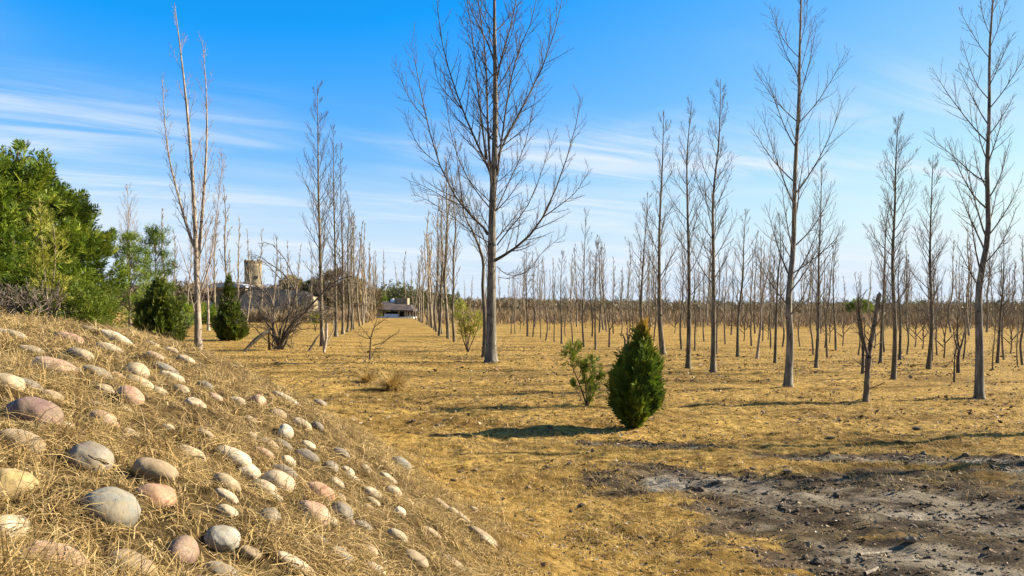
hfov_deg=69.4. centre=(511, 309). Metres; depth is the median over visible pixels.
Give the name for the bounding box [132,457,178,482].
stone
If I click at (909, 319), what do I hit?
poplar tree
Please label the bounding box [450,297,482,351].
leggy shrub
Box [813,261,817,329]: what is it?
poplar tree
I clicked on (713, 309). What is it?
poplar tree
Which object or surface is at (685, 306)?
poplar tree
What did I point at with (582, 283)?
poplar tree
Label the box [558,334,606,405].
leggy conifer
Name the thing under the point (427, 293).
poplar tree
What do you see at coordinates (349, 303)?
poplar tree
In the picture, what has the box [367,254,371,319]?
poplar tree
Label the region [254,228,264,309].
poplar tree
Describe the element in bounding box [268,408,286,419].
stone
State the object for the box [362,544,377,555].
stone
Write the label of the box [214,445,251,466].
stone
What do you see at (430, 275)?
poplar tree
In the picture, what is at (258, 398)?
stone
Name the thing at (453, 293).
poplar tree
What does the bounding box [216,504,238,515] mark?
stone
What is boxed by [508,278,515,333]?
poplar tree
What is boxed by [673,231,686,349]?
poplar tree
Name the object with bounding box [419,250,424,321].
poplar tree
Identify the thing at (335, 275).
poplar tree
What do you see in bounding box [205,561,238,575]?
stone
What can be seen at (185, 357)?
stone
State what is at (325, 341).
forked stump
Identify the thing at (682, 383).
dry grass
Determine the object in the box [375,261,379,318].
poplar tree
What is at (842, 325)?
pruned tree
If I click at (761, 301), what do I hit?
poplar tree
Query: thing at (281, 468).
stone
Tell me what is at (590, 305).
poplar tree
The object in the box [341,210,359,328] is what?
poplar tree
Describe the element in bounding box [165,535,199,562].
stone
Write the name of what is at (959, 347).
pruned tree
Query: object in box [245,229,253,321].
poplar tree
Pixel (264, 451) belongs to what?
stone
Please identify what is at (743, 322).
pruned tree
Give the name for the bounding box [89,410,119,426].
stone
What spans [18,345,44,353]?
stone
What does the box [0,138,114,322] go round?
evergreen tree
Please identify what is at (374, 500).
stone
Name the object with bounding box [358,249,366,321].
poplar tree
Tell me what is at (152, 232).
pine tree
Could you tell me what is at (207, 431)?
stone
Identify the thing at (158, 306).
round conifer
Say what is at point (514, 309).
poplar tree
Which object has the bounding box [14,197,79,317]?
yellow sapling
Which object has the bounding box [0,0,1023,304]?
sky
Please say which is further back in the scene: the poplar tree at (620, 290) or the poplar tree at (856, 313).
the poplar tree at (620, 290)
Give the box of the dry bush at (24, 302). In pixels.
[0,278,76,317]
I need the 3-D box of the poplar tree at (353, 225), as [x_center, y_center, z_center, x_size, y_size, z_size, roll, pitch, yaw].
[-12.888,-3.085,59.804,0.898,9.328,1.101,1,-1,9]
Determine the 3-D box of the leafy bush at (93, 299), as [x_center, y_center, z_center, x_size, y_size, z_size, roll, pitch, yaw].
[-10.059,0.398,17.233,2.315,2.506,1.945,0,0,0]
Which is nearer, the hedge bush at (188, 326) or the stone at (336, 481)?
the stone at (336, 481)
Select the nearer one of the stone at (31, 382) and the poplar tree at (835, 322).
the stone at (31, 382)
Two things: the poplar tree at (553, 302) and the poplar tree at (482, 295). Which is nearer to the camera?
the poplar tree at (482, 295)
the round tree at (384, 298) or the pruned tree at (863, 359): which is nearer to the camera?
the pruned tree at (863, 359)
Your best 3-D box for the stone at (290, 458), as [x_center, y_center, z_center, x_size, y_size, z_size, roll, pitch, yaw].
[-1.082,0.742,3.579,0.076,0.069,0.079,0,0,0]
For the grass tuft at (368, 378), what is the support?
on the ground at (874, 494)
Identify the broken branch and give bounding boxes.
[308,334,320,350]
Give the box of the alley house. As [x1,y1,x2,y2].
[376,298,417,317]
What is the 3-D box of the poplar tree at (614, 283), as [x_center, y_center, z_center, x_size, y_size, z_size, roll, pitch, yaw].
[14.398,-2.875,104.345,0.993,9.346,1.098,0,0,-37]
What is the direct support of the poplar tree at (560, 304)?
on the ground at (874, 494)
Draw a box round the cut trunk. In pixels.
[853,289,884,401]
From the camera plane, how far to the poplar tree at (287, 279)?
80.38 m
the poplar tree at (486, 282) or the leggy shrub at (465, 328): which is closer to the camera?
the leggy shrub at (465, 328)
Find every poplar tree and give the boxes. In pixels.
[112,182,140,323]
[152,210,169,281]
[155,2,226,348]
[171,229,181,296]
[185,246,193,303]
[198,215,216,329]
[208,212,219,306]
[218,185,231,277]
[233,217,243,303]
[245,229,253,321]
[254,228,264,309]
[268,236,282,319]
[278,250,283,288]
[283,242,291,309]
[293,244,301,322]
[296,80,339,346]
[309,256,315,319]
[320,123,350,336]
[330,140,353,333]
[340,189,361,331]
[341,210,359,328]
[345,213,357,330]
[349,216,356,319]
[352,220,363,325]
[357,223,370,324]
[358,233,370,322]
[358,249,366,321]
[366,245,370,306]
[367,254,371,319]
[368,248,375,318]
[369,253,376,308]
[372,265,375,316]
[374,250,380,287]
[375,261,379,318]
[380,249,389,295]
[391,0,592,362]
[400,252,406,297]
[410,265,414,318]
[414,265,419,319]
[415,245,423,320]
[418,239,427,322]
[419,211,432,327]
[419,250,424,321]
[424,230,434,326]
[425,234,433,323]
[425,246,433,324]
[429,200,443,331]
[429,228,443,329]
[430,186,451,335]
[430,186,458,333]
[432,157,459,338]
[441,167,463,341]
[442,138,487,357]
[485,260,486,299]
[497,268,500,322]
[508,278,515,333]
[510,274,517,333]
[518,254,528,325]
[520,240,534,336]
[529,266,536,326]
[530,251,537,336]
[534,255,539,320]
[536,276,543,337]
[539,262,543,314]
[540,256,551,340]
[548,270,550,312]
[550,271,558,341]
[551,257,555,323]
[554,250,566,343]
[563,277,568,335]
[565,265,575,340]
[567,254,574,321]
[570,207,597,346]
[572,245,579,326]
[579,257,584,308]
[584,253,594,336]
[587,237,605,349]
[592,254,598,306]
[593,235,605,331]
[597,241,608,329]
[597,242,607,330]
[609,267,616,332]
[611,256,618,310]
[616,280,625,335]
[618,268,625,323]
[624,191,655,317]
[624,241,634,322]
[626,262,631,332]
[630,280,635,319]
[635,253,641,305]
[638,244,645,312]
[640,111,682,354]
[644,264,648,313]
[645,253,652,324]
[649,242,657,329]
[651,254,657,339]
[660,98,711,368]
[662,259,669,311]
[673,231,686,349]
[683,279,686,328]
[685,77,743,372]
[691,251,699,350]
[697,268,701,326]
[699,275,708,340]
[705,240,715,324]
[707,261,711,314]
[715,254,725,353]
[721,257,729,343]
[723,209,759,356]
[726,249,738,334]
[738,270,746,315]
[744,252,757,345]
[746,0,856,386]
[748,231,760,332]
[755,233,782,358]
[756,237,768,329]
[758,270,767,340]
[761,245,766,312]
[763,257,775,347]
[764,214,789,362]
[767,253,772,325]
[771,257,776,328]
[776,251,786,346]
[792,269,794,315]
[796,267,809,346]
[797,163,846,367]
[800,255,808,315]
[804,260,816,354]
[805,259,812,315]
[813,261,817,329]
[820,250,829,347]
[820,260,822,333]
[821,243,838,357]
[822,239,841,350]
[842,276,845,313]
[849,273,863,354]
[859,277,863,312]
[862,113,922,379]
[866,199,898,362]
[866,260,872,313]
[878,259,890,351]
[889,247,910,359]
[900,239,911,328]
[901,253,911,354]
[902,254,915,331]
[903,152,951,369]
[909,280,913,314]
[924,252,928,325]
[925,0,1023,399]
[926,254,938,359]
[927,251,938,304]
[932,270,942,354]
[946,241,956,332]
[952,260,958,318]
[953,255,962,329]
[957,262,963,312]
[959,270,970,358]
[963,228,976,335]
[964,261,973,328]
[967,241,976,333]
[983,251,993,331]
[985,256,994,326]
[986,230,1020,362]
[989,301,999,367]
[994,251,1015,359]
[1005,265,1011,328]
[1010,259,1018,324]
[1010,262,1017,312]
[1014,300,1023,366]
[1016,235,1023,364]
[1018,278,1023,325]
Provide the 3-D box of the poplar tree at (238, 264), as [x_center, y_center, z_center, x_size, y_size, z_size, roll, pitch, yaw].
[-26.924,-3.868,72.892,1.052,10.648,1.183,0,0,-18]
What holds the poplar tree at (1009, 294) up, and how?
on the ground at (874, 494)
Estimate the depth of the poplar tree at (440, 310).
43.01 m
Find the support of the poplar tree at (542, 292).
on the ground at (874, 494)
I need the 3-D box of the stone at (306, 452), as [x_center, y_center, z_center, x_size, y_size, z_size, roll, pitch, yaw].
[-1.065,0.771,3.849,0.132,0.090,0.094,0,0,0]
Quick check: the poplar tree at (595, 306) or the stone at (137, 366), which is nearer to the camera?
the stone at (137, 366)
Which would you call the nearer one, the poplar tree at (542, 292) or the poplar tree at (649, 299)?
the poplar tree at (649, 299)
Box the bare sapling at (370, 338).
[353,314,398,359]
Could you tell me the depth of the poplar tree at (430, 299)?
59.46 m
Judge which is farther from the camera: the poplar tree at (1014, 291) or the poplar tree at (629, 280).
the poplar tree at (1014, 291)
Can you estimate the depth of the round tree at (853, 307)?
164.06 m
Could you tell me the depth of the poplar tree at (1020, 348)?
23.17 m
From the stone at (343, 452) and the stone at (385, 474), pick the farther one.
the stone at (385, 474)
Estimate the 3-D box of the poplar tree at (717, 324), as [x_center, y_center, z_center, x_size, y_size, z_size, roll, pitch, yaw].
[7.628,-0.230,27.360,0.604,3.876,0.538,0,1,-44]
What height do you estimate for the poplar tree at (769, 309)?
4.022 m
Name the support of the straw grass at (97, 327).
on the ground at (874, 494)
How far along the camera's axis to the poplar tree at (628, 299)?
51.43 m
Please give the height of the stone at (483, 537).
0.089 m
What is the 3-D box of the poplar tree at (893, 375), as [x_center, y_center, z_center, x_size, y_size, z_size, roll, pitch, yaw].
[9.207,-1.524,18.005,1.282,6.563,1.123,0,0,24]
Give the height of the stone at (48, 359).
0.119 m
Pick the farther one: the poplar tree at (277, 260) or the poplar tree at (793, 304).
the poplar tree at (793, 304)
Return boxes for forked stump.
[322,319,333,351]
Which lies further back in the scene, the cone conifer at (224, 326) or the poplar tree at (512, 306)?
the poplar tree at (512, 306)
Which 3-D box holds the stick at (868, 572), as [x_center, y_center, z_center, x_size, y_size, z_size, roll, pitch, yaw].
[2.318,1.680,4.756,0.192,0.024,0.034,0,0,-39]
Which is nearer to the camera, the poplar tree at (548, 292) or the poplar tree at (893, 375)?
the poplar tree at (893, 375)
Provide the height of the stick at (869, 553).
0.041 m
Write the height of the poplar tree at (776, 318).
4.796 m
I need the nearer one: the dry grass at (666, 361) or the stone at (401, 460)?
the stone at (401, 460)
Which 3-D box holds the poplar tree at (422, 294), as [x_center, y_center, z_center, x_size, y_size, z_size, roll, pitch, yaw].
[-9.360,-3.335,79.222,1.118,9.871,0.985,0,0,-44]
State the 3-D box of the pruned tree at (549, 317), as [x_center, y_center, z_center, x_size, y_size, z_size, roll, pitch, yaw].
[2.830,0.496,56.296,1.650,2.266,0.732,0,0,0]
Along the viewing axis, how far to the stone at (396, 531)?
3.06 m
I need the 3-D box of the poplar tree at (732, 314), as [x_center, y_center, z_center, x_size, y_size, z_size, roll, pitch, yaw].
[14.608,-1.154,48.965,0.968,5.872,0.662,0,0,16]
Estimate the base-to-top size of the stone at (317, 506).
0.115 m
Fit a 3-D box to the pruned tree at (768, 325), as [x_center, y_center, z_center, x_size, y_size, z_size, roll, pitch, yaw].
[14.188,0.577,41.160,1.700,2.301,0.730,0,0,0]
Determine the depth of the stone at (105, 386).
3.41 m
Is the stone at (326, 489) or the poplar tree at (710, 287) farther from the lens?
the poplar tree at (710, 287)
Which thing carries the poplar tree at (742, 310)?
on the ground at (874, 494)
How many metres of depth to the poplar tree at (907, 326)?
28.16 m
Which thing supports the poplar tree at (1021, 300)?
on the ground at (874, 494)
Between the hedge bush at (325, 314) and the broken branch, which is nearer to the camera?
the broken branch
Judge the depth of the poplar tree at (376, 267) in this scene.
146.03 m
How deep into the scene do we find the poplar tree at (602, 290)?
60.00 m
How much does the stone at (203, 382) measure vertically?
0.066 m
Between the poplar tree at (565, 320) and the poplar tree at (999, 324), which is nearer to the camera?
the poplar tree at (999, 324)
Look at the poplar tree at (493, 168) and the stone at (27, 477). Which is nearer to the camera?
the stone at (27, 477)
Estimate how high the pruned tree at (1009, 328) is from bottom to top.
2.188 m
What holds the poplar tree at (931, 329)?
on the ground at (874, 494)
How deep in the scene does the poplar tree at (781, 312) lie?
32.75 m
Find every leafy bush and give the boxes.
[41,272,127,328]
[87,280,131,329]
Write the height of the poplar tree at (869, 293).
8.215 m
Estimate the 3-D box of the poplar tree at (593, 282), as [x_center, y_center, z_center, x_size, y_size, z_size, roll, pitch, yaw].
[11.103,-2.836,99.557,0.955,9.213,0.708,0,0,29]
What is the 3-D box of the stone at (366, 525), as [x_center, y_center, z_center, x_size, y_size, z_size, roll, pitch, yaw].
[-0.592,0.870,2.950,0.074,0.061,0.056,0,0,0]
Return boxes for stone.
[0,328,25,337]
[0,373,24,389]
[0,428,45,454]
[0,468,39,500]
[0,514,31,540]
[3,397,63,427]
[16,540,89,575]
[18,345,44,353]
[22,378,41,392]
[31,356,76,374]
[39,389,63,401]
[54,331,84,343]
[64,441,113,471]
[68,347,94,359]
[80,486,140,526]
[81,365,112,380]
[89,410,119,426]
[95,342,123,351]
[95,383,114,393]
[100,329,132,344]
[104,548,155,575]
[116,385,144,404]
[123,428,138,436]
[124,362,149,378]
[125,375,153,389]
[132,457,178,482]
[133,483,176,507]
[146,351,163,360]
[152,361,179,374]
[154,386,167,394]
[159,370,184,382]
[162,424,174,431]
[165,347,178,352]
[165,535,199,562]
[172,384,189,392]
[177,354,194,363]
[179,444,206,461]
[183,397,206,407]
[197,380,212,389]
[197,428,213,438]
[204,525,240,551]
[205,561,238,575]
[210,392,222,400]
[212,473,240,491]
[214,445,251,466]
[214,488,238,504]
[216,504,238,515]
[230,396,246,404]
[238,464,261,478]
[239,545,261,559]
[250,394,266,404]
[252,479,277,493]
[254,447,273,457]
[257,437,278,448]
[260,507,280,522]
[261,470,295,491]
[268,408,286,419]
[268,491,282,499]
[272,391,299,405]
[272,464,297,479]
[276,439,292,450]
[277,424,293,437]
[278,551,315,573]
[280,455,295,466]
[293,417,311,430]
[295,449,319,461]
[296,500,329,525]
[301,440,315,450]
[303,481,334,500]
[312,421,323,431]
[312,534,329,543]
[313,399,326,405]
[324,461,338,472]
[328,477,344,488]
[329,517,337,525]
[330,501,353,522]
[330,546,353,564]
[334,447,350,459]
[335,492,345,502]
[341,466,354,474]
[355,520,372,530]
[361,464,371,473]
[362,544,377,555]
[364,486,381,498]
[367,562,384,574]
[368,496,379,505]
[380,472,396,483]
[385,485,401,497]
[387,528,407,541]
[392,456,411,469]
[393,506,405,516]
[406,549,428,568]
[424,526,441,537]
[433,498,448,508]
[441,554,464,571]
[448,507,467,520]
[469,525,497,546]
[480,535,495,547]
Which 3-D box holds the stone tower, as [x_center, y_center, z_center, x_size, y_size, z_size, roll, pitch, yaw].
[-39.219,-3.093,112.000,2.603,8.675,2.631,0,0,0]
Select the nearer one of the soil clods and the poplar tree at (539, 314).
the soil clods
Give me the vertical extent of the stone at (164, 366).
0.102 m
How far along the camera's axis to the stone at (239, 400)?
4.45 m
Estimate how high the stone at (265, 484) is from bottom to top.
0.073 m
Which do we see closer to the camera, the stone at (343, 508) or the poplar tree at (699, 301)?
the stone at (343, 508)
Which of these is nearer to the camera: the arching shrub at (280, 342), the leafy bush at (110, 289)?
the leafy bush at (110, 289)
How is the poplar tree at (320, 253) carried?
on the ground at (874, 494)
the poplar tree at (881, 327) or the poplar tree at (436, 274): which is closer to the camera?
the poplar tree at (881, 327)
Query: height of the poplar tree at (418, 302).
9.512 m
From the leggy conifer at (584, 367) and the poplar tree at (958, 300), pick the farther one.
the poplar tree at (958, 300)
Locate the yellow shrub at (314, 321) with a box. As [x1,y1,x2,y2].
[305,313,327,331]
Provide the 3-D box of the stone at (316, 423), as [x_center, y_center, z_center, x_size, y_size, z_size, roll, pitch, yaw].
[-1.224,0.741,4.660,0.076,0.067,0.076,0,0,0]
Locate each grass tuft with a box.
[353,369,383,381]
[370,368,416,391]
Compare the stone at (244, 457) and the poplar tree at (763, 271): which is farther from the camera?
the poplar tree at (763, 271)
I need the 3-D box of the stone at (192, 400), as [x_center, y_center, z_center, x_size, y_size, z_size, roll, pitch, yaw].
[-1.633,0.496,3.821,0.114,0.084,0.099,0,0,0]
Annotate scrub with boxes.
[119,302,378,322]
[414,303,1023,330]
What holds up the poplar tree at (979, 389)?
on the ground at (874, 494)
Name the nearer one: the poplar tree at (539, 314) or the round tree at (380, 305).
the poplar tree at (539, 314)
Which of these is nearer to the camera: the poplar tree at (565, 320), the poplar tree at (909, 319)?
the poplar tree at (565, 320)
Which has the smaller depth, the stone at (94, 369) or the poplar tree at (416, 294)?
the stone at (94, 369)
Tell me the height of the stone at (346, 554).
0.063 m
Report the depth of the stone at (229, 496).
2.31 m
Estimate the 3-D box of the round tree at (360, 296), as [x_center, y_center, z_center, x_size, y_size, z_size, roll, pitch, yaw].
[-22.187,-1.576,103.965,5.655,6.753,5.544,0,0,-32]
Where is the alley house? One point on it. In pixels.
(400, 308)
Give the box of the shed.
[208,282,258,308]
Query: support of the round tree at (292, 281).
on the ground at (874, 494)
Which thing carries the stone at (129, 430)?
on the ground at (874, 494)
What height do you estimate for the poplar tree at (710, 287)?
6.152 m
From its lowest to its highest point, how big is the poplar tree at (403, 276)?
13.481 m
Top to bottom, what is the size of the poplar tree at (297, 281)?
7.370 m
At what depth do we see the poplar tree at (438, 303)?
46.73 m
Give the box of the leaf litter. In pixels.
[203,343,1023,575]
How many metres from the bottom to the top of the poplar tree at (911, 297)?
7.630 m
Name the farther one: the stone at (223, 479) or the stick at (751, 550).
the stick at (751, 550)
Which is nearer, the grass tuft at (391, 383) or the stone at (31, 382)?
the stone at (31, 382)
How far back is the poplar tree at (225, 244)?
60.36 m
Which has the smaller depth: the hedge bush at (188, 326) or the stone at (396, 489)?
the stone at (396, 489)
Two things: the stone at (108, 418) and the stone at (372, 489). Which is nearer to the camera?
the stone at (108, 418)
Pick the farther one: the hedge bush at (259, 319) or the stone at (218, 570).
the hedge bush at (259, 319)
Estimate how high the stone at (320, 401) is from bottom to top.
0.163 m
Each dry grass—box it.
[187,331,1023,372]
[245,364,1023,445]
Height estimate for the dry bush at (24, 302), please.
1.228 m
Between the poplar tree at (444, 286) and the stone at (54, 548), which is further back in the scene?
the poplar tree at (444, 286)
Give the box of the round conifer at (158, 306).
[129,275,189,341]
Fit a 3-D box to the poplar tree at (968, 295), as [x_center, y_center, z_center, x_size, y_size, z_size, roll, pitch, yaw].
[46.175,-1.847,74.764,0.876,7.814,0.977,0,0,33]
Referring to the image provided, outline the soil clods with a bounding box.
[401,415,1023,575]
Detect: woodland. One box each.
[112,275,346,307]
[376,279,460,314]
[450,295,1023,316]
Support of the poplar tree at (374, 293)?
on the ground at (874, 494)
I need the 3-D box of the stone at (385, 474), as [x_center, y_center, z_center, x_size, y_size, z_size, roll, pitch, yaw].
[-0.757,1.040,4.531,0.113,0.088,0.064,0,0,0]
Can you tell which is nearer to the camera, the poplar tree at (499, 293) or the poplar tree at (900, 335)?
the poplar tree at (900, 335)
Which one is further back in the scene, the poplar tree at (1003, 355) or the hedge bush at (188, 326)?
the hedge bush at (188, 326)
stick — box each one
[745,546,756,553]
[858,550,891,555]
[863,566,878,575]
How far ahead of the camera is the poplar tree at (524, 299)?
71.32 m
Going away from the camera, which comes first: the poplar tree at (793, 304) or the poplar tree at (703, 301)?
the poplar tree at (703, 301)
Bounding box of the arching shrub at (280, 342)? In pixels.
[219,238,357,349]
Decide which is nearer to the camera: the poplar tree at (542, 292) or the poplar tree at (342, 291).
the poplar tree at (342, 291)
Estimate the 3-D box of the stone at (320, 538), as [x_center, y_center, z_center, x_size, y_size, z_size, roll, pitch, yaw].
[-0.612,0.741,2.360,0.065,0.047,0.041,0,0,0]
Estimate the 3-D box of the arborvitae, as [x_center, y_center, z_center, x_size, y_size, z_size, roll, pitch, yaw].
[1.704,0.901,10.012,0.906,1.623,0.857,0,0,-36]
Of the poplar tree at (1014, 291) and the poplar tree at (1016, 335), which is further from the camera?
the poplar tree at (1014, 291)
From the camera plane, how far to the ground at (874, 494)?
7.85 m
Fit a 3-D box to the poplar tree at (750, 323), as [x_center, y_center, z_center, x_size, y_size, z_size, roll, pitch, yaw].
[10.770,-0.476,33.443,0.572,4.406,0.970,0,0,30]
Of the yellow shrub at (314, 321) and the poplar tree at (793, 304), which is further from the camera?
the poplar tree at (793, 304)
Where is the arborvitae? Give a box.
[603,316,666,429]
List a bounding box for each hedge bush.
[181,302,205,324]
[181,307,193,328]
[186,302,217,323]
[243,309,265,322]
[252,308,281,321]
[312,311,333,322]
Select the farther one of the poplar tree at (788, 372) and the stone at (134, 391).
the poplar tree at (788, 372)
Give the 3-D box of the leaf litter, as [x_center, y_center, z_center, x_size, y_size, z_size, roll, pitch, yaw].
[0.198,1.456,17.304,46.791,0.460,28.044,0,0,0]
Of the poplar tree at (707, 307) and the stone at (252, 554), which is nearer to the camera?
the stone at (252, 554)
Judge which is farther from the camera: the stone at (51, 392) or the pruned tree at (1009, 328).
the pruned tree at (1009, 328)
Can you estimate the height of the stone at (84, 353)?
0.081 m
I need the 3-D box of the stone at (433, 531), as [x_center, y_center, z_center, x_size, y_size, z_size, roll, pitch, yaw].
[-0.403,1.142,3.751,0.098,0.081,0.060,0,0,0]
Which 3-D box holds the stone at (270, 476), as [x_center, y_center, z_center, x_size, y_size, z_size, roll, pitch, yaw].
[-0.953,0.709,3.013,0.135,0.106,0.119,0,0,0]
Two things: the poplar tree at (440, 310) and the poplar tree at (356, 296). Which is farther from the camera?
the poplar tree at (356, 296)
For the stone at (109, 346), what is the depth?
5.29 m
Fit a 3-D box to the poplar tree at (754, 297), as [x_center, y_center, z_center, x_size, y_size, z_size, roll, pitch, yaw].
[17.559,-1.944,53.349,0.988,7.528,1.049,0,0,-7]
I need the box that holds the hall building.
[239,286,331,320]
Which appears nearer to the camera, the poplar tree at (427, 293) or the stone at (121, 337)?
the stone at (121, 337)
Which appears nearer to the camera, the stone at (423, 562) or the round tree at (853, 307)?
the stone at (423, 562)
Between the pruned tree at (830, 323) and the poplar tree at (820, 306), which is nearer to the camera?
the pruned tree at (830, 323)
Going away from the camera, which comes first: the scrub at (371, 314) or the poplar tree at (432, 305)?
the poplar tree at (432, 305)
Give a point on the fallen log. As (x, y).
(257, 338)
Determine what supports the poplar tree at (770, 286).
on the ground at (874, 494)
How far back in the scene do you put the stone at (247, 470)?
2.96 m
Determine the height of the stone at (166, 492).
0.101 m
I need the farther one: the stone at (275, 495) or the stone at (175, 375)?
the stone at (175, 375)
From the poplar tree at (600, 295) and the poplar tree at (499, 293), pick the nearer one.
the poplar tree at (600, 295)
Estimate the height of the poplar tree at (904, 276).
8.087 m
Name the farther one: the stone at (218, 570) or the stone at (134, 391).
the stone at (134, 391)
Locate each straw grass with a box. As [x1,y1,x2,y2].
[0,307,556,575]
[2,308,365,431]
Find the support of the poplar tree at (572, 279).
on the ground at (874, 494)
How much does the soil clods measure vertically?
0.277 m
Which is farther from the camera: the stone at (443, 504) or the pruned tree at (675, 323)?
the pruned tree at (675, 323)
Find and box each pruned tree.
[508,301,529,330]
[541,304,557,329]
[604,306,615,347]
[620,304,639,326]
[620,327,632,343]
[634,300,657,328]
[664,300,684,332]
[729,300,757,340]
[754,306,779,339]
[812,304,842,342]
[824,297,855,345]
[852,302,868,373]
[855,300,890,348]
[898,298,929,346]
[904,298,934,349]
[920,296,965,357]
[950,312,969,372]
[951,329,963,381]
[988,299,1022,353]
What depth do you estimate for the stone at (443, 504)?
4.74 m
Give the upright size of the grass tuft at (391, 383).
0.528 m
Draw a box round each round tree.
[278,274,303,290]
[298,277,332,306]
[315,267,358,319]
[337,275,377,309]
[355,288,384,315]
[370,288,388,316]
[841,297,873,315]
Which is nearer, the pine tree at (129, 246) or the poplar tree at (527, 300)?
the pine tree at (129, 246)
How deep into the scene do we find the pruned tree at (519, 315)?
52.96 m
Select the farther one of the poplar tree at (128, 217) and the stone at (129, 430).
the poplar tree at (128, 217)
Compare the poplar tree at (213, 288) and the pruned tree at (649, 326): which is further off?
the poplar tree at (213, 288)
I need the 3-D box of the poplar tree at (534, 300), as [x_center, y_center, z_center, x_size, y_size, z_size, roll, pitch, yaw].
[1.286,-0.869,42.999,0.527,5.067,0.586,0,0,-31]
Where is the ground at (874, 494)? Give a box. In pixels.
[0,306,1023,575]
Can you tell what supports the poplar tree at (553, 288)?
on the ground at (874, 494)
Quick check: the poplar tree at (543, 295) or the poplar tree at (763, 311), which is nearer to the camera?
the poplar tree at (543, 295)
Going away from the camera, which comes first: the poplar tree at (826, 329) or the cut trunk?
the cut trunk
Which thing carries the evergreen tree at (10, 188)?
on the ground at (874, 494)
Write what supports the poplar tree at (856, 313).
on the ground at (874, 494)
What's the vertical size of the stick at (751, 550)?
0.037 m
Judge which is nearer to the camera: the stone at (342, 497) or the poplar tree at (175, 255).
the stone at (342, 497)
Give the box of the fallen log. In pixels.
[243,329,270,351]
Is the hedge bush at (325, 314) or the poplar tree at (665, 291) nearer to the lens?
the hedge bush at (325, 314)
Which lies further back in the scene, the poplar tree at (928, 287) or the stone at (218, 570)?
the poplar tree at (928, 287)
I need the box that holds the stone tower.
[244,259,261,285]
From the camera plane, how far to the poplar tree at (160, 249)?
70.36 m
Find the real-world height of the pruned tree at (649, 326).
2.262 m
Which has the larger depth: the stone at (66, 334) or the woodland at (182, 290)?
the woodland at (182, 290)
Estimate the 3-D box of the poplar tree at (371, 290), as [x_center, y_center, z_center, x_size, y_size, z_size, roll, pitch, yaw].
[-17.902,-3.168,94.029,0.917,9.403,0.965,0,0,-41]
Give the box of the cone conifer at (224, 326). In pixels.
[208,271,250,340]
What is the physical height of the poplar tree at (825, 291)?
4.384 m
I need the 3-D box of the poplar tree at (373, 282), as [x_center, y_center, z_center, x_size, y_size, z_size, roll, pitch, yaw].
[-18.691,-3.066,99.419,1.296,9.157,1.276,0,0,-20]
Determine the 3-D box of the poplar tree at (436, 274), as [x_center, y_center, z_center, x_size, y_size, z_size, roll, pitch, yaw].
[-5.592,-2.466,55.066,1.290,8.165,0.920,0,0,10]
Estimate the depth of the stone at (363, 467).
4.20 m
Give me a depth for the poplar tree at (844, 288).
118.68 m
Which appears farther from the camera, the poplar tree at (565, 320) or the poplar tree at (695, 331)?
the poplar tree at (565, 320)
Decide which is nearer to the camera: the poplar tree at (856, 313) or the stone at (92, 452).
the stone at (92, 452)
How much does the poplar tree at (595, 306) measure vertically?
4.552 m
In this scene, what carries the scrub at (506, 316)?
on the ground at (874, 494)
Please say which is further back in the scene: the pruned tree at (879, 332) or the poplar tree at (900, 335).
the pruned tree at (879, 332)
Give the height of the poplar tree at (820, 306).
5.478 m
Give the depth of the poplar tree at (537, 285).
85.47 m
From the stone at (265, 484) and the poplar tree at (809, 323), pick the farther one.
the poplar tree at (809, 323)
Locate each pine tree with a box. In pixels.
[108,229,159,327]
[124,223,193,326]
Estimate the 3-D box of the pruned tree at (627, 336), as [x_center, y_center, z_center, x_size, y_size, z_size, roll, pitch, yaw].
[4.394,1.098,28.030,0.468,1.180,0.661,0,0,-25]
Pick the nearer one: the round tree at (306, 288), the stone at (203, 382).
the stone at (203, 382)
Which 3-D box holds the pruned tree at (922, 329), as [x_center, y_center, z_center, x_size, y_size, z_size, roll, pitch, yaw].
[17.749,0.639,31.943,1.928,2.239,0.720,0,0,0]
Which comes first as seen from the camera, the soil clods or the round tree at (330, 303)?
the soil clods
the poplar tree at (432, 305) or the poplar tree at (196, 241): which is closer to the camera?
the poplar tree at (196, 241)
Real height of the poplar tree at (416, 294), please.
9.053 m
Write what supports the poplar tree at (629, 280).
on the ground at (874, 494)
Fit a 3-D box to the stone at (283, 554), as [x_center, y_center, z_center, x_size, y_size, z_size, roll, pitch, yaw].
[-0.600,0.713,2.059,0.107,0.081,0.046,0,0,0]
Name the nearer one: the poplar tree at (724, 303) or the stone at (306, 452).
the stone at (306, 452)
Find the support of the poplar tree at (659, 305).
on the ground at (874, 494)
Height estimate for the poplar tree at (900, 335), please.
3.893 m
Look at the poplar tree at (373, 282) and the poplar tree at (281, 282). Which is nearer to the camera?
the poplar tree at (281, 282)
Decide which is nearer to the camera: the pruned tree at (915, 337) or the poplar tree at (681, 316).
the poplar tree at (681, 316)
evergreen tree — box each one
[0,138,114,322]
[0,144,70,316]
[0,162,120,325]
[35,200,131,324]
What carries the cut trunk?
on the ground at (874, 494)
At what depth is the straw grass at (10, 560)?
2.88 m
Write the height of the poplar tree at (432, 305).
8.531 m
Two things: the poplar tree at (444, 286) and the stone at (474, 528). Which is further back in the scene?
the poplar tree at (444, 286)
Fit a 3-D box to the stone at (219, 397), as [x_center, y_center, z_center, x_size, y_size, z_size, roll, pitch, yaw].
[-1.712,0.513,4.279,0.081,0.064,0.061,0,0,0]

